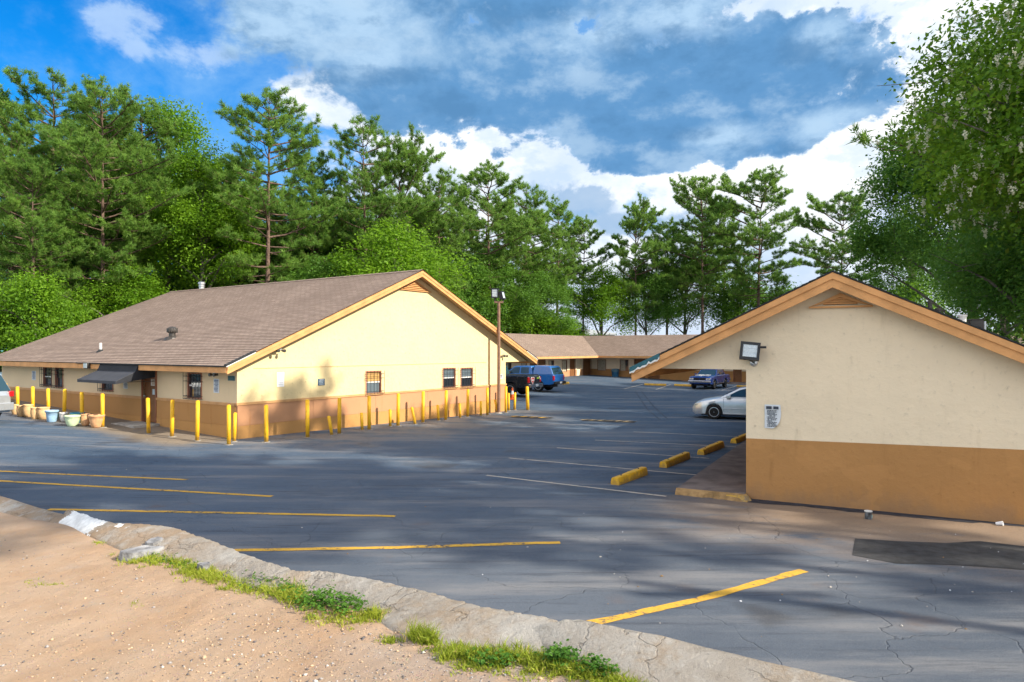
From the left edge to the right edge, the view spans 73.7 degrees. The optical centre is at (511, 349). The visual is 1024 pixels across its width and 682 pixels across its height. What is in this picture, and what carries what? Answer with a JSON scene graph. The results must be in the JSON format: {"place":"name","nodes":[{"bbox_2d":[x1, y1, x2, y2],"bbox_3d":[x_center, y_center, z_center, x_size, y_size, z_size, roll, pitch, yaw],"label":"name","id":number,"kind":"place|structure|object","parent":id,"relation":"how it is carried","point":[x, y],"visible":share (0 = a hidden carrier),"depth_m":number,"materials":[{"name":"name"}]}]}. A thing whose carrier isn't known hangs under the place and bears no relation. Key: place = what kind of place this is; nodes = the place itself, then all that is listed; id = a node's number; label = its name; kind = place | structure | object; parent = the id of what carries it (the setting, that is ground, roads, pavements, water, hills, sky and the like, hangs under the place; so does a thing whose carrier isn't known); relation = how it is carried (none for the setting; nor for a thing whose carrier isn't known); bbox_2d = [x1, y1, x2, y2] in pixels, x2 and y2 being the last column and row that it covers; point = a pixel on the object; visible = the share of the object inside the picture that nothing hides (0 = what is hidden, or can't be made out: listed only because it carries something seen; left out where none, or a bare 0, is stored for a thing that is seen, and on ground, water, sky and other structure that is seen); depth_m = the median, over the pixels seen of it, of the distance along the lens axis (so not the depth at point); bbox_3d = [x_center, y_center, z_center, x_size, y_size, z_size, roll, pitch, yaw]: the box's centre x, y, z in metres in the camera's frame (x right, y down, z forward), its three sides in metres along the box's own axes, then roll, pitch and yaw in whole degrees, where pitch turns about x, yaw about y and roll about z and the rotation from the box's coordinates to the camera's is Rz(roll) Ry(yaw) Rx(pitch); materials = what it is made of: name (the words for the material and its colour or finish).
{"place":"outdoors","nodes":[
{"label":"outdoors","id":0,"kind":"place"},
{"bbox_2d":[0,512,608,681],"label":"dirt verge","id":1,"kind":"structure","parent":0,"point":[19,536],"depth_m":5.36,"materials":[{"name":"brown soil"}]},
{"bbox_2d":[118,545,164,561],"bbox_3d":[-4.069,2.246,7.520,0.471,0.118,0.236,0,0,-34],"label":"concrete chunk","id":2,"kind":"object","parent":1,"relation":"on","point":[129,553],"visible":0.71,"depth_m":7.44,"materials":[{"name":"white concrete"}]},
{"bbox_2d":[145,552,619,679],"bbox_3d":[-1.705,2.117,5.872,5.772,0.317,0.584,0,0,36],"label":"clover","id":3,"kind":"object","parent":1,"relation":"on","point":[557,652],"visible":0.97,"depth_m":4.64,"materials":[{"name":"green plant"}]},
{"bbox_2d":[24,541,651,681],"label":"grass","id":4,"kind":"structure","parent":0,"point":[420,634],"depth_m":4.93,"materials":[{"name":"green plant"}]},
{"bbox_2d":[0,0,1020,351],"label":"sky","id":5,"kind":"structure","parent":0,"point":[596,104],"materials":[{"name":"blue"}]},
{"bbox_2d":[0,375,1023,681],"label":"parking lot","id":6,"kind":"structure","parent":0,"point":[426,481],"depth_m":11.31,"materials":[{"name":"grey asphalt"}]},
{"bbox_2d":[0,375,13,415],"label":"minivan","id":7,"kind":"object","parent":6,"relation":"on","point":[6,395],"visible":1,"depth_m":23.95,"materials":[{"name":"silver metal"}]},
{"bbox_2d":[44,410,58,421],"bbox_3d":[-16.619,2.411,24.650,0.437,0.424,0.437,0,0,0],"label":"flower pot","id":8,"kind":"object","parent":6,"relation":"on","point":[51,415],"visible":1,"depth_m":24.52,"materials":[{"name":"blue ceramic"}]},
{"bbox_2d":[64,415,80,425],"bbox_3d":[-15.340,2.489,23.820,0.506,0.376,0.506,0,0,0],"label":"flower pot","id":9,"kind":"object","parent":6,"relation":"on","point":[72,420],"visible":1,"depth_m":23.66,"materials":[{"name":"green ceramic"}]},
{"bbox_2d":[0,470,186,479],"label":"yellow line","id":10,"kind":"object","parent":6,"relation":"on","point":[94,475],"visible":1,"depth_m":15.65,"materials":[{"name":"paint"}]},
{"bbox_2d":[88,414,104,427],"bbox_3d":[-14.409,2.487,23.685,0.514,0.440,0.514,0,0,0],"label":"flower pot","id":11,"kind":"object","parent":6,"relation":"on","point":[95,420],"visible":0.98,"depth_m":23.52,"materials":[{"name":"ceramic"}]},
{"bbox_2d":[0,480,273,496],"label":"yellow line","id":12,"kind":"object","parent":6,"relation":"on","point":[138,488],"visible":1,"depth_m":14.20,"materials":[{"name":"paint"}]},
{"bbox_2d":[145,398,152,433],"bbox_3d":[-12.025,2.231,22.619,0.267,1.255,0.297,0,0,-21],"label":"bollard","id":13,"kind":"object","parent":6,"relation":"on","point":[148,429],"visible":0.9,"depth_m":22.56,"materials":[{"name":"yellow metal"}]},
{"bbox_2d":[168,400,176,436],"bbox_3d":[-11.019,2.263,22.146,0.327,1.262,0.257,0,0,-36],"label":"bollard","id":14,"kind":"object","parent":6,"relation":"on","point":[171,418],"visible":0.9,"depth_m":22.10,"materials":[{"name":"yellow metal"}]},
{"bbox_2d":[193,400,200,440],"bbox_3d":[-9.876,2.264,21.408,0.263,1.334,0.266,0,0,-34],"label":"bollard","id":15,"kind":"object","parent":6,"relation":"on","point":[197,420],"visible":0.91,"depth_m":21.36,"materials":[{"name":"yellow metal"}]},
{"bbox_2d":[47,508,395,516],"bbox_3d":[-5.208,2.895,12.109,6.391,0.001,0.145,0,0,5],"label":"yellow line","id":16,"kind":"object","parent":6,"relation":"on","point":[226,512],"visible":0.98,"depth_m":12.11,"materials":[{"name":"paint"}]},
{"bbox_2d":[224,405,232,444],"bbox_3d":[-8.597,2.317,20.701,0.309,1.274,0.260,0,0,45],"label":"bollard","id":17,"kind":"object","parent":6,"relation":"on","point":[228,424],"visible":0.88,"depth_m":20.68,"materials":[{"name":"yellow metal"}]},
{"bbox_2d":[262,405,269,442],"bbox_3d":[-7.711,2.348,21.357,0.303,1.233,0.278,0,0,0],"label":"bollard","id":18,"kind":"object","parent":6,"relation":"on","point":[265,424],"visible":0.91,"depth_m":21.30,"materials":[{"name":"yellow metal"}]},
{"bbox_2d":[0,269,537,438],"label":"motel office","id":19,"kind":"structure","parent":6,"relation":"on","point":[382,340],"depth_m":27.25,"materials":[{"name":"beige paint"}]},
{"bbox_2d":[39,367,50,386],"bbox_3d":[-20.188,1.198,29.639,0.901,0.868,0.239,0,0,34],"label":"window","id":20,"kind":"structure","parent":19,"relation":"in","point":[46,370],"depth_m":29.75,"materials":[{"name":"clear glass"}]},
{"bbox_2d":[51,367,63,388],"bbox_3d":[-19.269,1.214,29.013,0.825,0.877,0.239,0,0,34],"label":"window","id":21,"kind":"structure","parent":19,"relation":"in","point":[58,371],"depth_m":29.06,"materials":[{"name":"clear glass"}]},
{"bbox_2d":[143,377,154,421],"bbox_3d":[-13.221,1.707,24.975,0.885,1.915,0.120,0,0,34],"label":"door","id":22,"kind":"structure","parent":19,"relation":"in","point":[148,388],"depth_m":25.01,"materials":[{"name":"metal"}]},
{"bbox_2d":[183,372,202,399],"bbox_3d":[-10.851,1.249,23.281,0.956,0.904,0.239,0,0,34],"label":"window","id":23,"kind":"structure","parent":19,"relation":"in","point":[194,380],"depth_m":23.30,"materials":[{"name":"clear glass"}]},
{"bbox_2d":[365,370,384,394],"bbox_3d":[-5.436,1.302,26.899,0.239,0.915,0.933,0,0,34],"label":"window","id":24,"kind":"structure","parent":19,"relation":"in","point":[372,378],"depth_m":26.94,"materials":[{"name":"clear glass"}]},
{"bbox_2d":[442,368,457,388],"bbox_3d":[-2.813,1.290,30.757,0.239,0.920,0.981,0,0,34],"label":"window","id":25,"kind":"structure","parent":19,"relation":"in","point":[449,374],"depth_m":30.84,"materials":[{"name":"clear glass"}]},
{"bbox_2d":[460,367,475,387],"bbox_3d":[-2.092,1.311,31.815,0.239,0.917,0.990,0,0,34],"label":"window","id":26,"kind":"structure","parent":19,"relation":"in","point":[466,374],"depth_m":31.92,"materials":[{"name":"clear glass"}]},
{"bbox_2d":[303,400,311,437],"bbox_3d":[-6.781,2.323,22.583,0.307,1.320,0.323,0,0,0],"label":"bollard","id":27,"kind":"object","parent":6,"relation":"on","point":[307,422],"visible":0.88,"depth_m":22.55,"materials":[{"name":"yellow metal"}]},
{"bbox_2d":[366,396,372,429],"bbox_3d":[-5.264,2.370,25.149,0.304,1.311,0.348,0,0,0],"label":"bollard","id":28,"kind":"object","parent":6,"relation":"on","point":[368,412],"visible":0.88,"depth_m":25.13,"materials":[{"name":"yellow metal"}]},
{"bbox_2d":[235,541,560,550],"bbox_3d":[-1.812,2.895,9.997,5.093,0.001,0.198,0,0,-5],"label":"yellow line","id":29,"kind":"object","parent":6,"relation":"on","point":[380,547],"visible":0.92,"depth_m":9.97,"materials":[{"name":"paint"}]},
{"bbox_2d":[0,496,854,681],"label":"kerb","id":30,"kind":"structure","parent":6,"relation":"on","point":[655,658],"depth_m":5.11,"materials":[{"name":"concrete"}]},
{"bbox_2d":[491,288,505,413],"bbox_3d":[-0.652,0.116,33.139,0.730,6.173,0.415,0,0,0],"label":"lamp post","id":31,"kind":"object","parent":6,"relation":"on","point":[496,293],"visible":0.98,"depth_m":33.03,"materials":[{"name":"brown metal"}]},
{"bbox_2d":[506,366,542,394],"bbox_3d":[-1.109,1.972,44.282,6.030,1.920,2.460,0,0,26],"label":"pickup truck","id":32,"kind":"object","parent":6,"relation":"on","point":[518,383],"visible":0.38,"depth_m":42.70,"materials":[{"name":"black paint"}]},
{"bbox_2d":[509,365,565,390],"bbox_3d":[1.278,2.020,48.586,4.973,1.792,2.189,0,0,31],"label":"suv","id":33,"kind":"object","parent":6,"relation":"on","point":[552,376],"visible":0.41,"depth_m":47.37,"materials":[{"name":"blue paint"}]},
{"bbox_2d":[486,475,665,496],"bbox_3d":[1.228,2.903,14.620,4.280,0.002,0.100,0,0,32],"label":"stall line","id":34,"kind":"object","parent":6,"relation":"on","point":[577,485],"visible":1,"depth_m":14.55,"materials":[{"name":"white paint"}]},
{"bbox_2d":[611,467,647,484],"bbox_3d":[2.649,2.841,15.329,0.205,0.212,1.599,0,0,33],"label":"wheel stop","id":35,"kind":"object","parent":6,"relation":"on","point":[631,475],"visible":0.98,"depth_m":15.14,"materials":[{"name":"yellow paint"}]},
{"bbox_2d":[659,452,689,467],"bbox_3d":[4.265,2.882,17.825,0.206,0.210,1.920,0,0,32],"label":"wheel stop","id":36,"kind":"object","parent":6,"relation":"on","point":[675,459],"visible":0.99,"depth_m":17.59,"materials":[{"name":"yellow paint"}]},
{"bbox_2d":[586,569,807,623],"bbox_3d":[2.135,2.895,7.937,3.936,0.001,0.216,0,0,-30],"label":"yellow line","id":37,"kind":"object","parent":6,"relation":"on","point":[708,596],"visible":0.87,"depth_m":7.90,"materials":[{"name":"paint"}]},
{"bbox_2d":[688,369,730,388],"bbox_3d":[16.103,2.359,55.478,2.000,1.570,5.320,0,0,34],"label":"pickup truck","id":38,"kind":"object","parent":6,"relation":"on","point":[712,378],"visible":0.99,"depth_m":54.19,"materials":[{"name":"blue paint"}]},
{"bbox_2d":[697,441,723,454],"bbox_3d":[5.923,2.930,20.271,0.209,0.210,2.154,0,0,32],"label":"wheel stop","id":39,"kind":"object","parent":6,"relation":"on","point":[715,446],"visible":0.98,"depth_m":20.01,"materials":[{"name":"yellow paint"}]},
{"bbox_2d":[693,386,745,418],"bbox_3d":[10.721,2.414,31.012,4.780,1.470,2.080,0,0,22],"label":"sedan","id":40,"kind":"object","parent":6,"relation":"on","point":[732,403],"visible":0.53,"depth_m":30.61,"materials":[{"name":"silver metal"}]},
{"bbox_2d":[583,331,1023,384],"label":"motel wing","id":41,"kind":"structure","parent":6,"relation":"on","point":[622,353],"depth_m":68.94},
{"bbox_2d":[629,270,1023,524],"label":"motel wing","id":42,"kind":"structure","parent":6,"relation":"on","point":[886,401],"depth_m":12.36,"materials":[{"name":"beige paint"}]},
{"bbox_2d":[739,341,765,366],"bbox_3d":[4.634,0.090,13.140,0.494,0.499,0.324,0,0,21],"label":"floodlight","id":43,"kind":"object","parent":42,"relation":"attached to","point":[750,351],"visible":1,"depth_m":13.04,"materials":[{"name":"black metal"}]},
{"bbox_2d":[765,404,780,427],"bbox_3d":[5.002,1.290,13.097,0.295,0.455,0.031,0,0,27],"label":"notice","id":44,"kind":"object","parent":42,"relation":"attached to","point":[772,415],"visible":1,"depth_m":13.10,"materials":[{"name":"paper"}]},
{"bbox_2d":[748,499,1023,525],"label":"tar strip","id":45,"kind":"object","parent":6,"relation":"on","point":[862,510],"visible":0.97,"depth_m":12.18,"materials":[{"name":"black asphalt"}]},
{"bbox_2d":[852,538,1023,569],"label":"asphalt patch","id":46,"kind":"object","parent":6,"relation":"on","point":[982,554],"visible":1,"depth_m":9.70,"materials":[{"name":"black asphalt"}]},
{"bbox_3d":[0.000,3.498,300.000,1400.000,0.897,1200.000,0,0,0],"label":"terrain","id":47,"kind":"structure","parent":0,"visible":0},
{"bbox_2d":[0,298,31,367],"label":"broadleaf tree","id":48,"kind":"object","parent":47,"relation":"on","point":[11,321],"visible":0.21,"depth_m":39.59,"materials":[{"name":"green plant"}]},
{"bbox_2d":[0,117,74,326],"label":"pine tree","id":49,"kind":"object","parent":47,"relation":"on","point":[21,135],"visible":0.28,"depth_m":46.43,"materials":[{"name":"green plant"}]},
{"bbox_2d":[0,144,89,310],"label":"pine tree","id":50,"kind":"object","parent":47,"relation":"on","point":[12,167],"visible":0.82,"depth_m":42.25,"materials":[{"name":"green plant"}]},
{"bbox_2d":[0,258,103,368],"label":"broadleaf tree","id":51,"kind":"object","parent":47,"relation":"on","point":[32,296],"visible":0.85,"depth_m":38.15,"materials":[{"name":"green plant"}]},
{"bbox_2d":[0,65,138,333],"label":"pine tree","id":52,"kind":"object","parent":47,"relation":"on","point":[9,109],"visible":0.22,"depth_m":49.25,"materials":[{"name":"green plant"}]},
{"bbox_2d":[1,208,171,330],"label":"broadleaf tree","id":53,"kind":"object","parent":47,"relation":"on","point":[74,262],"visible":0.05,"depth_m":54.05,"materials":[{"name":"green plant"}]},
{"bbox_2d":[32,73,195,316],"bbox_3d":[-27.407,-7.571,46.512,9.778,22.488,9.751,0,0,37],"label":"pine tree","id":54,"kind":"object","parent":47,"relation":"on","point":[98,153],"visible":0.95,"depth_m":45.71,"materials":[{"name":"green plant"}]},
{"bbox_2d":[56,259,176,326],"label":"broadleaf tree","id":55,"kind":"object","parent":47,"relation":"on","point":[128,297],"visible":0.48,"depth_m":45.29,"materials":[{"name":"green plant"}]},
{"bbox_2d":[62,98,188,287],"bbox_3d":[-30.384,-8.041,53.931,10.145,23.464,8.741,0,0,24],"label":"pine tree","id":56,"kind":"object","parent":47,"relation":"on","point":[164,126],"visible":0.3,"depth_m":52.75,"materials":[{"name":"green plant"}]},
{"bbox_2d":[80,93,228,292],"bbox_3d":[-29.336,-8.653,56.797,14.127,25.023,12.985,0,0,36],"label":"broadleaf tree","id":57,"kind":"object","parent":47,"relation":"on","point":[188,126],"visible":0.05,"depth_m":55.56,"materials":[{"name":"green plant"}]},
{"bbox_2d":[145,267,212,293],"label":"broadleaf tree","id":58,"kind":"object","parent":47,"relation":"on","point":[174,279],"depth_m":61.06,"materials":[{"name":"green plant"}]},
{"bbox_2d":[127,135,275,290],"bbox_3d":[-22.126,-5.889,50.211,11.374,19.187,10.454,0,0,30],"label":"broadleaf tree","id":59,"kind":"object","parent":47,"relation":"on","point":[195,225],"visible":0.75,"depth_m":49.04,"materials":[{"name":"green plant"}]},
{"bbox_2d":[171,221,303,288],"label":"broadleaf tree","id":60,"kind":"object","parent":47,"relation":"on","point":[205,274],"depth_m":59.08,"materials":[{"name":"green plant"}]},
{"bbox_2d":[188,151,288,286],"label":"pine tree","id":61,"kind":"object","parent":47,"relation":"on","point":[256,274],"visible":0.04,"depth_m":57.19,"materials":[{"name":"green plant"}]},
{"bbox_2d":[184,86,345,283],"bbox_3d":[-18.280,-7.859,49.836,10.191,23.090,9.504,0,0,24],"label":"pine tree","id":62,"kind":"object","parent":47,"relation":"on","point":[258,197],"visible":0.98,"depth_m":48.63,"materials":[{"name":"green plant"}]},
{"bbox_2d":[222,215,361,285],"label":"broadleaf tree","id":63,"kind":"object","parent":47,"relation":"on","point":[320,254],"visible":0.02,"depth_m":58.67,"materials":[{"name":"green plant"}]},
{"bbox_2d":[256,150,362,280],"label":"pine tree","id":64,"kind":"object","parent":47,"relation":"on","point":[325,229],"visible":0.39,"depth_m":54.46,"materials":[{"name":"green plant"}]},
{"bbox_2d":[271,251,360,281],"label":"broadleaf tree","id":65,"kind":"object","parent":47,"relation":"on","point":[316,274],"visible":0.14,"depth_m":48.68,"materials":[{"name":"green plant"}]},
{"bbox_2d":[273,204,382,272],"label":"broadleaf tree","id":66,"kind":"object","parent":47,"relation":"on","point":[353,223],"visible":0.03,"depth_m":60.35,"materials":[{"name":"green plant"}]},
{"bbox_2d":[327,113,416,269],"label":"pine tree","id":67,"kind":"object","parent":47,"relation":"on","point":[365,175],"visible":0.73,"depth_m":54.36,"materials":[{"name":"green plant"}]},
{"bbox_2d":[320,214,478,305],"bbox_3d":[-7.827,-2.982,49.587,11.288,13.798,12.088,0,0,5],"label":"broadleaf tree","id":68,"kind":"object","parent":47,"relation":"on","point":[389,257],"visible":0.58,"depth_m":48.43,"materials":[{"name":"green plant"}]},
{"bbox_2d":[352,122,455,273],"bbox_3d":[-8.478,-7.451,57.516,8.969,22.223,7.947,0,0,-25],"label":"pine tree","id":69,"kind":"object","parent":47,"relation":"on","point":[411,162],"visible":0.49,"depth_m":55.99,"materials":[{"name":"green plant"}]},
{"bbox_2d":[393,166,476,303],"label":"pine tree","id":70,"kind":"object","parent":47,"relation":"on","point":[453,232],"visible":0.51,"depth_m":58.72,"materials":[{"name":"green plant"}]},
{"bbox_2d":[413,234,515,327],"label":"broadleaf tree","id":71,"kind":"object","parent":47,"relation":"on","point":[478,277],"visible":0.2,"depth_m":67.19,"materials":[{"name":"green plant"}]},
{"bbox_2d":[443,206,486,260],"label":"pine tree","id":72,"kind":"object","parent":47,"relation":"on","point":[468,243],"visible":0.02,"depth_m":78.50,"materials":[{"name":"green plant"}]},
{"bbox_2d":[447,274,518,332],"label":"broadleaf tree","id":73,"kind":"object","parent":47,"relation":"on","point":[474,302],"visible":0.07,"depth_m":67.18,"materials":[{"name":"green plant"}]},
{"bbox_2d":[430,159,545,331],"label":"pine tree","id":74,"kind":"object","parent":47,"relation":"on","point":[499,210],"visible":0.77,"depth_m":69.08,"materials":[{"name":"green plant"}]},
{"bbox_2d":[469,282,521,332],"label":"broadleaf tree","id":75,"kind":"object","parent":47,"relation":"on","point":[489,294],"visible":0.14,"depth_m":69.72,"materials":[{"name":"green plant"}]},
{"bbox_2d":[451,240,560,332],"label":"broadleaf tree","id":76,"kind":"object","parent":47,"relation":"on","point":[527,300],"visible":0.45,"depth_m":71.50,"materials":[{"name":"green plant"}]},
{"bbox_2d":[468,216,549,289],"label":"pine tree","id":77,"kind":"object","parent":47,"relation":"on","point":[482,248],"visible":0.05,"depth_m":81.50,"materials":[{"name":"green plant"}]},
{"bbox_2d":[478,181,585,333],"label":"pine tree","id":78,"kind":"object","parent":47,"relation":"on","point":[538,216],"visible":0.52,"depth_m":75.82,"materials":[{"name":"green plant"}]},
{"bbox_2d":[500,303,569,334],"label":"broadleaf tree","id":79,"kind":"object","parent":47,"relation":"on","point":[542,322],"visible":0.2,"depth_m":75.20,"materials":[{"name":"green plant"}]},
{"bbox_2d":[510,268,577,334],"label":"broadleaf tree","id":80,"kind":"object","parent":47,"relation":"on","point":[558,293],"visible":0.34,"depth_m":76.02,"materials":[{"name":"green plant"}]},
{"bbox_2d":[505,333,597,376],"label":"motel wing","id":81,"kind":"structure","parent":47,"relation":"on","point":[568,355],"depth_m":66.39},
{"bbox_2d":[532,194,589,311],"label":"pine tree","id":82,"kind":"object","parent":47,"relation":"on","point":[557,212],"visible":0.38,"depth_m":81.82,"materials":[{"name":"green plant"}]},
{"bbox_2d":[530,312,591,335],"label":"broadleaf tree","id":83,"kind":"object","parent":47,"relation":"on","point":[569,331],"visible":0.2,"depth_m":78.37,"materials":[{"name":"green plant"}]},
{"bbox_2d":[550,214,616,335],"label":"pine tree","id":84,"kind":"object","parent":47,"relation":"on","point":[585,226],"visible":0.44,"depth_m":85.95,"materials":[{"name":"green plant"}]},
{"bbox_2d":[565,259,641,335],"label":"broadleaf tree","id":85,"kind":"object","parent":47,"relation":"on","point":[608,294],"visible":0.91,"depth_m":82.91,"materials":[{"name":"green plant"}]},
{"bbox_2d":[606,192,677,334],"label":"pine tree","id":86,"kind":"object","parent":47,"relation":"on","point":[649,220],"visible":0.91,"depth_m":82.28,"materials":[{"name":"green plant"}]},
{"bbox_2d":[610,250,691,334],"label":"broadleaf tree","id":87,"kind":"object","parent":47,"relation":"on","point":[644,279],"visible":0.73,"depth_m":83.95,"materials":[{"name":"green plant"}]},
{"bbox_2d":[639,217,709,334],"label":"pine tree","id":88,"kind":"object","parent":47,"relation":"on","point":[659,229],"visible":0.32,"depth_m":88.03,"materials":[{"name":"green plant"}]},
{"bbox_2d":[642,243,733,334],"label":"broadleaf tree","id":89,"kind":"object","parent":47,"relation":"on","point":[695,313],"visible":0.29,"depth_m":89.38,"materials":[{"name":"green plant"}]},
{"bbox_2d":[645,172,737,332],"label":"pine tree","id":90,"kind":"object","parent":47,"relation":"on","point":[705,194],"visible":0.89,"depth_m":83.49,"materials":[{"name":"green plant"}]},
{"bbox_2d":[690,193,754,314],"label":"pine tree","id":91,"kind":"object","parent":47,"relation":"on","point":[737,239],"visible":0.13,"depth_m":91.30,"materials":[{"name":"green plant"}]},
{"bbox_2d":[693,270,773,329],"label":"broadleaf tree","id":92,"kind":"object","parent":47,"relation":"on","point":[732,308],"visible":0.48,"depth_m":86.34,"materials":[{"name":"green plant"}]},
{"bbox_2d":[695,164,804,305],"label":"pine tree","id":93,"kind":"object","parent":47,"relation":"on","point":[754,236],"visible":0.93,"depth_m":80.42,"materials":[{"name":"green plant"}]},
{"bbox_2d":[789,188,877,282],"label":"pine tree","id":94,"kind":"object","parent":47,"relation":"on","point":[821,225],"visible":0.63,"depth_m":74.96,"materials":[{"name":"green plant"}]},
{"bbox_2d":[855,204,957,312],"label":"broadleaf tree","id":95,"kind":"object","parent":47,"relation":"on","point":[915,272],"visible":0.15,"depth_m":68.23,"materials":[{"name":"green plant"}]},
{"bbox_2d":[890,279,947,309],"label":"broadleaf tree","id":96,"kind":"object","parent":47,"relation":"on","point":[911,299],"visible":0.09,"depth_m":59.07,"materials":[{"name":"green plant"}]},
{"bbox_2d":[837,69,1020,333],"bbox_3d":[27.672,-6.775,41.907,14.297,20.950,14.160,0,0,33],"label":"broadleaf tree","id":97,"kind":"object","parent":47,"relation":"on","point":[875,244],"visible":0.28,"depth_m":43.00,"materials":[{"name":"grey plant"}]},
{"bbox_2d":[846,2,1023,318],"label":"pine tree","id":98,"kind":"object","parent":47,"relation":"on","point":[864,139],"visible":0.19,"depth_m":21.55,"materials":[{"name":"green plant"}]},
{"bbox_2d":[875,0,1023,341],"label":"locust tree","id":99,"kind":"object","parent":47,"relation":"on","point":[1001,138],"visible":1,"depth_m":16.54,"materials":[{"name":"green plant"}]},
{"bbox_2d":[914,182,1023,340],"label":"broadleaf tree","id":100,"kind":"object","parent":47,"relation":"on","point":[1002,286],"visible":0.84,"depth_m":21.09,"materials":[{"name":"green plant"}]},
{"bbox_2d":[918,215,1023,343],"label":"broadleaf tree","id":101,"kind":"object","parent":47,"relation":"on","point":[933,258],"visible":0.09,"depth_m":30.90,"materials":[{"name":"green plant"}]},
{"bbox_2d":[923,190,1023,341],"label":"broadleaf tree","id":102,"kind":"object","parent":47,"relation":"on","point":[966,234],"visible":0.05,"depth_m":27.10,"materials":[{"name":"green plant"}]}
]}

